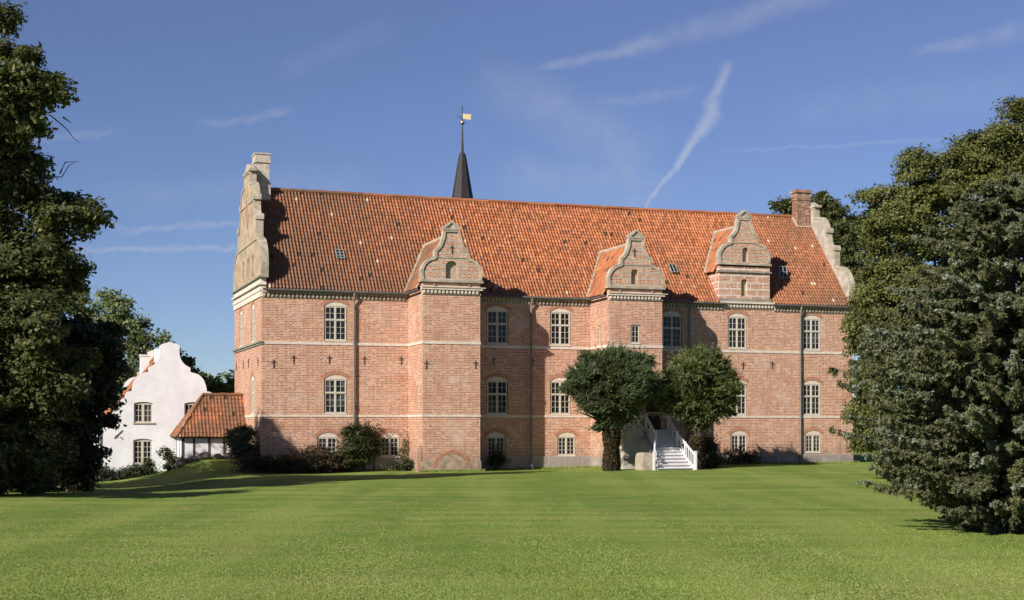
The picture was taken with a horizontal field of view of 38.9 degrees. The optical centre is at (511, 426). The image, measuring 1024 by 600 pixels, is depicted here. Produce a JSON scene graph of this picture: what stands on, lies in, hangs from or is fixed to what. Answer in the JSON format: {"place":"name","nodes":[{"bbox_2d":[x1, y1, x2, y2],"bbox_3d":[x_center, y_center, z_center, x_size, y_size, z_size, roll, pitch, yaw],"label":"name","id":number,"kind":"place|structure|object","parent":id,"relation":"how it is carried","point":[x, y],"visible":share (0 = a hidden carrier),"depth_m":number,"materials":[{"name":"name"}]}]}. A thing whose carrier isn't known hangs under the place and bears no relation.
{"place":"outdoors","nodes":[
{"label":"outdoors","id":0,"kind":"place"},
{"bbox_2d":[0,450,1023,599],"bbox_3d":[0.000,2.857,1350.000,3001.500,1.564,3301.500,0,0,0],"label":"lawn","id":1,"kind":"structure","parent":0,"point":[214,478],"depth_m":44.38,"materials":[{"name":"green plant"}]},
{"bbox_2d":[0,0,118,495],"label":"broadleaf tree","id":2,"kind":"object","parent":1,"relation":"on","point":[51,271],"visible":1,"depth_m":64.52,"materials":[{"name":"green plant"}]},
{"bbox_2d":[7,306,132,492],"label":"evergreen tree","id":3,"kind":"object","parent":1,"relation":"on","point":[106,337],"visible":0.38,"depth_m":72.40,"materials":[{"name":"green plant"}]},
{"bbox_2d":[95,462,129,480],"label":"shrub","id":4,"kind":"object","parent":1,"relation":"on","point":[108,474],"visible":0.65,"depth_m":95.79,"materials":[{"name":"green plant"}]},
{"bbox_2d":[56,285,174,394],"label":"broadleaf tree","id":5,"kind":"object","parent":1,"relation":"on","point":[111,303],"visible":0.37,"depth_m":121.32,"materials":[{"name":"green plant"}]},
{"bbox_2d":[115,457,162,479],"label":"shrub","id":6,"kind":"object","parent":1,"relation":"on","point":[135,471],"visible":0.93,"depth_m":97.07,"materials":[{"name":"green plant"}]},
{"bbox_2d":[94,342,210,478],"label":"white house","id":7,"kind":"structure","parent":1,"relation":"on","point":[165,389],"depth_m":99.48,"materials":[{"name":"paint"}]},
{"bbox_2d":[132,439,151,464],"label":"window","id":8,"kind":"structure","parent":7,"relation":"in","point":[142,448],"depth_m":99.25,"materials":[{"name":"wood"}]},
{"bbox_2d":[133,402,154,423],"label":"window","id":9,"kind":"structure","parent":7,"relation":"in","point":[143,411],"depth_m":99.27,"materials":[{"name":"wood"}]},
{"bbox_2d":[184,402,194,415],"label":"window","id":10,"kind":"structure","parent":7,"relation":"in","point":[187,406],"depth_m":100.27,"materials":[{"name":"wood"}]},
{"bbox_2d":[156,445,179,470],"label":"shrub","id":11,"kind":"object","parent":1,"relation":"on","point":[169,458],"visible":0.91,"depth_m":96.09,"materials":[{"name":"green plant"}]},
{"bbox_2d":[174,459,187,467],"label":"boulder","id":12,"kind":"object","parent":1,"relation":"on","point":[179,463],"visible":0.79,"depth_m":95.66,"materials":[{"name":"stone"}]},
{"bbox_2d":[180,348,199,374],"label":"tree","id":13,"kind":"object","parent":1,"relation":"on","point":[189,361],"visible":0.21,"depth_m":127.76,"materials":[{"name":"green plant"}]},
{"bbox_2d":[185,456,198,462],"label":"boulder","id":14,"kind":"object","parent":1,"relation":"on","point":[191,459],"visible":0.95,"depth_m":95.90,"materials":[{"name":"stone"}]},
{"bbox_2d":[197,451,210,459],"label":"boulder","id":15,"kind":"object","parent":1,"relation":"on","point":[205,455],"visible":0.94,"depth_m":96.03,"materials":[{"name":"stone"}]},
{"bbox_2d":[170,393,245,459],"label":"half timbered annex","id":16,"kind":"object","parent":1,"relation":"on","point":[205,421],"visible":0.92,"depth_m":97.36,"materials":[{"name":"tile"}]},
{"bbox_2d":[198,370,234,392],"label":"broadleaf tree","id":17,"kind":"object","parent":1,"relation":"on","point":[215,385],"visible":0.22,"depth_m":130.98,"materials":[{"name":"green plant"}]},
{"bbox_2d":[212,453,222,458],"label":"boulder","id":18,"kind":"object","parent":1,"relation":"on","point":[217,456],"visible":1,"depth_m":96.39,"materials":[{"name":"stone"}]},
{"bbox_2d":[223,452,235,458],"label":"boulder","id":19,"kind":"object","parent":1,"relation":"on","point":[226,456],"visible":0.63,"depth_m":96.52,"materials":[{"name":"stone"}]},
{"bbox_2d":[221,422,259,470],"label":"shrub","id":20,"kind":"object","parent":1,"relation":"on","point":[239,439],"visible":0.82,"depth_m":92.61,"materials":[{"name":"green plant"}]},
{"bbox_2d":[236,452,297,473],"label":"shrub","id":21,"kind":"object","parent":1,"relation":"on","point":[265,464],"visible":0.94,"depth_m":90.80,"materials":[{"name":"green plant"}]},
{"bbox_2d":[284,439,349,473],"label":"shrub","id":22,"kind":"object","parent":1,"relation":"on","point":[321,460],"visible":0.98,"depth_m":91.45,"materials":[{"name":"green plant"}]},
{"bbox_2d":[334,420,387,472],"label":"shrub","id":23,"kind":"object","parent":1,"relation":"on","point":[359,443],"visible":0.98,"depth_m":92.91,"materials":[{"name":"green plant"}]},
{"bbox_2d":[369,423,384,470],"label":"shrub","id":24,"kind":"object","parent":1,"relation":"on","point":[378,442],"visible":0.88,"depth_m":94.02,"materials":[{"name":"green plant"}]},
{"bbox_2d":[380,458,414,470],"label":"shrub","id":25,"kind":"object","parent":1,"relation":"on","point":[405,464],"visible":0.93,"depth_m":93.58,"materials":[{"name":"green plant"}]},
{"bbox_2d":[397,430,409,460],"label":"shrub","id":26,"kind":"object","parent":1,"relation":"on","point":[405,450],"visible":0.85,"depth_m":94.77,"materials":[{"name":"green plant"}]},
{"bbox_2d":[452,105,472,198],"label":"spire tower","id":27,"kind":"structure","parent":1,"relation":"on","point":[462,188],"depth_m":112.63,"materials":[{"name":"grey metal"}]},
{"bbox_2d":[45,369,931,435],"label":"distant wood","id":28,"kind":"object","parent":1,"relation":"on","point":[227,374],"visible":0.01,"depth_m":191.44,"materials":[{"name":"green plant"}]},
{"bbox_2d":[485,444,510,469],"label":"shrub","id":29,"kind":"object","parent":1,"relation":"on","point":[495,459],"visible":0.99,"depth_m":96.44,"materials":[{"name":"green plant"}]},
{"bbox_2d":[231,152,854,471],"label":"castle","id":30,"kind":"structure","parent":1,"relation":"on","point":[453,333],"depth_m":97.91,"materials":[{"name":"red brick"}]},
{"bbox_2d":[239,307,242,346],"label":"window","id":31,"kind":"structure","parent":30,"relation":"in","point":[241,313],"depth_m":100.61,"materials":[{"name":"stone"}]},
{"bbox_2d":[250,372,254,414],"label":"window","id":32,"kind":"structure","parent":30,"relation":"in","point":[252,379],"depth_m":96.06,"materials":[{"name":"stone"}]},
{"bbox_2d":[251,301,254,342],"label":"window","id":33,"kind":"structure","parent":30,"relation":"in","point":[253,302],"depth_m":95.28,"materials":[{"name":"stone"}]},
{"bbox_2d":[313,428,341,454],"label":"window","id":34,"kind":"structure","parent":30,"relation":"in","point":[330,438],"depth_m":93.46,"materials":[{"name":"wood"}]},
{"bbox_2d":[321,370,349,414],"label":"window","id":35,"kind":"structure","parent":30,"relation":"in","point":[334,385],"depth_m":93.60,"materials":[{"name":"wood"}]},
{"bbox_2d":[321,297,350,341],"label":"window","id":36,"kind":"structure","parent":30,"relation":"in","point":[334,312],"depth_m":93.60,"materials":[{"name":"wood"}]},
{"bbox_2d":[376,428,403,457],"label":"window","id":37,"kind":"structure","parent":30,"relation":"in","point":[392,439],"depth_m":94.77,"materials":[{"name":"wood"}]},
{"bbox_2d":[483,428,508,456],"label":"window","id":38,"kind":"structure","parent":30,"relation":"in","point":[495,438],"depth_m":97.11,"materials":[{"name":"wood"}]},
{"bbox_2d":[483,372,510,414],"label":"window","id":39,"kind":"structure","parent":30,"relation":"in","point":[496,386],"depth_m":97.16,"materials":[{"name":"wood"}]},
{"bbox_2d":[484,302,510,344],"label":"window","id":40,"kind":"structure","parent":30,"relation":"in","point":[496,315],"depth_m":97.16,"materials":[{"name":"wood"}]},
{"bbox_2d":[547,373,570,414],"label":"window","id":41,"kind":"structure","parent":30,"relation":"in","point":[559,405],"depth_m":98.60,"materials":[{"name":"wood"}]},
{"bbox_2d":[547,304,573,345],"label":"window","id":42,"kind":"structure","parent":30,"relation":"in","point":[559,317],"depth_m":98.62,"materials":[{"name":"wood"}]},
{"bbox_2d":[554,428,578,455],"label":"window","id":43,"kind":"structure","parent":30,"relation":"in","point":[566,440],"depth_m":98.76,"materials":[{"name":"wood"}]},
{"bbox_2d":[631,325,640,343],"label":"window","id":44,"kind":"structure","parent":30,"relation":"in","point":[635,329],"depth_m":96.74,"materials":[{"name":"wood"}]},
{"bbox_2d":[662,307,684,347],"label":"window","id":45,"kind":"structure","parent":30,"relation":"in","point":[671,320],"depth_m":101.30,"materials":[{"name":"wood"}]},
{"bbox_2d":[725,309,749,348],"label":"window","id":46,"kind":"structure","parent":30,"relation":"in","point":[736,321],"depth_m":102.95,"materials":[{"name":"wood"}]},
{"bbox_2d":[728,427,750,453],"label":"window","id":47,"kind":"structure","parent":30,"relation":"in","point":[737,437],"depth_m":103.00,"materials":[{"name":"wood"}]},
{"bbox_2d":[731,376,749,415],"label":"window","id":48,"kind":"structure","parent":30,"relation":"in","point":[741,411],"depth_m":103.10,"materials":[{"name":"wood"}]},
{"bbox_2d":[801,311,823,350],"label":"window","id":49,"kind":"structure","parent":30,"relation":"in","point":[811,323],"depth_m":104.90,"materials":[{"name":"wood"}]},
{"bbox_2d":[801,376,823,415],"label":"window","id":50,"kind":"structure","parent":30,"relation":"in","point":[811,388],"depth_m":104.88,"materials":[{"name":"wood"}]},
{"bbox_2d":[802,427,823,452],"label":"window","id":51,"kind":"structure","parent":30,"relation":"in","point":[812,438],"depth_m":104.93,"materials":[{"name":"wood"}]},
{"bbox_2d":[554,339,670,470],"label":"yew tree","id":52,"kind":"object","parent":1,"relation":"on","point":[611,389],"visible":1,"depth_m":90.73,"materials":[{"name":"green plant"}]},
{"bbox_2d":[619,414,696,469],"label":"entrance stairs","id":53,"kind":"structure","parent":1,"relation":"on","point":[650,449],"depth_m":94.32,"materials":[{"name":"white paint"}]},
{"bbox_2d":[651,342,747,468],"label":"yew tree","id":54,"kind":"object","parent":1,"relation":"on","point":[704,384],"visible":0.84,"depth_m":92.98,"materials":[{"name":"green plant"}]},
{"bbox_2d":[687,433,723,467],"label":"shrub","id":55,"kind":"object","parent":1,"relation":"on","point":[712,453],"visible":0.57,"depth_m":96.61,"materials":[{"name":"green plant"}]},
{"bbox_2d":[721,444,764,463],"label":"shrub","id":56,"kind":"object","parent":1,"relation":"on","point":[739,456],"visible":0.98,"depth_m":101.69,"materials":[{"name":"green plant"}]},
{"bbox_2d":[768,189,874,337],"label":"broadleaf tree","id":57,"kind":"object","parent":1,"relation":"on","point":[833,212],"visible":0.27,"depth_m":130.78,"materials":[{"name":"green plant"}]},
{"bbox_2d":[825,171,1023,533],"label":"spruce tree","id":58,"kind":"object","parent":1,"relation":"on","point":[969,411],"visible":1,"depth_m":39.98,"materials":[{"name":"green plant"}]},
{"bbox_2d":[837,94,1023,467],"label":"broadleaf tree","id":59,"kind":"object","parent":1,"relation":"on","point":[898,214],"visible":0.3,"depth_m":75.08,"materials":[{"name":"green plant"}]},
{"bbox_2d":[0,0,1023,426],"label":"sky","id":60,"kind":"structure","parent":0,"point":[737,106],"materials":[{"name":"blue"}]}
]}

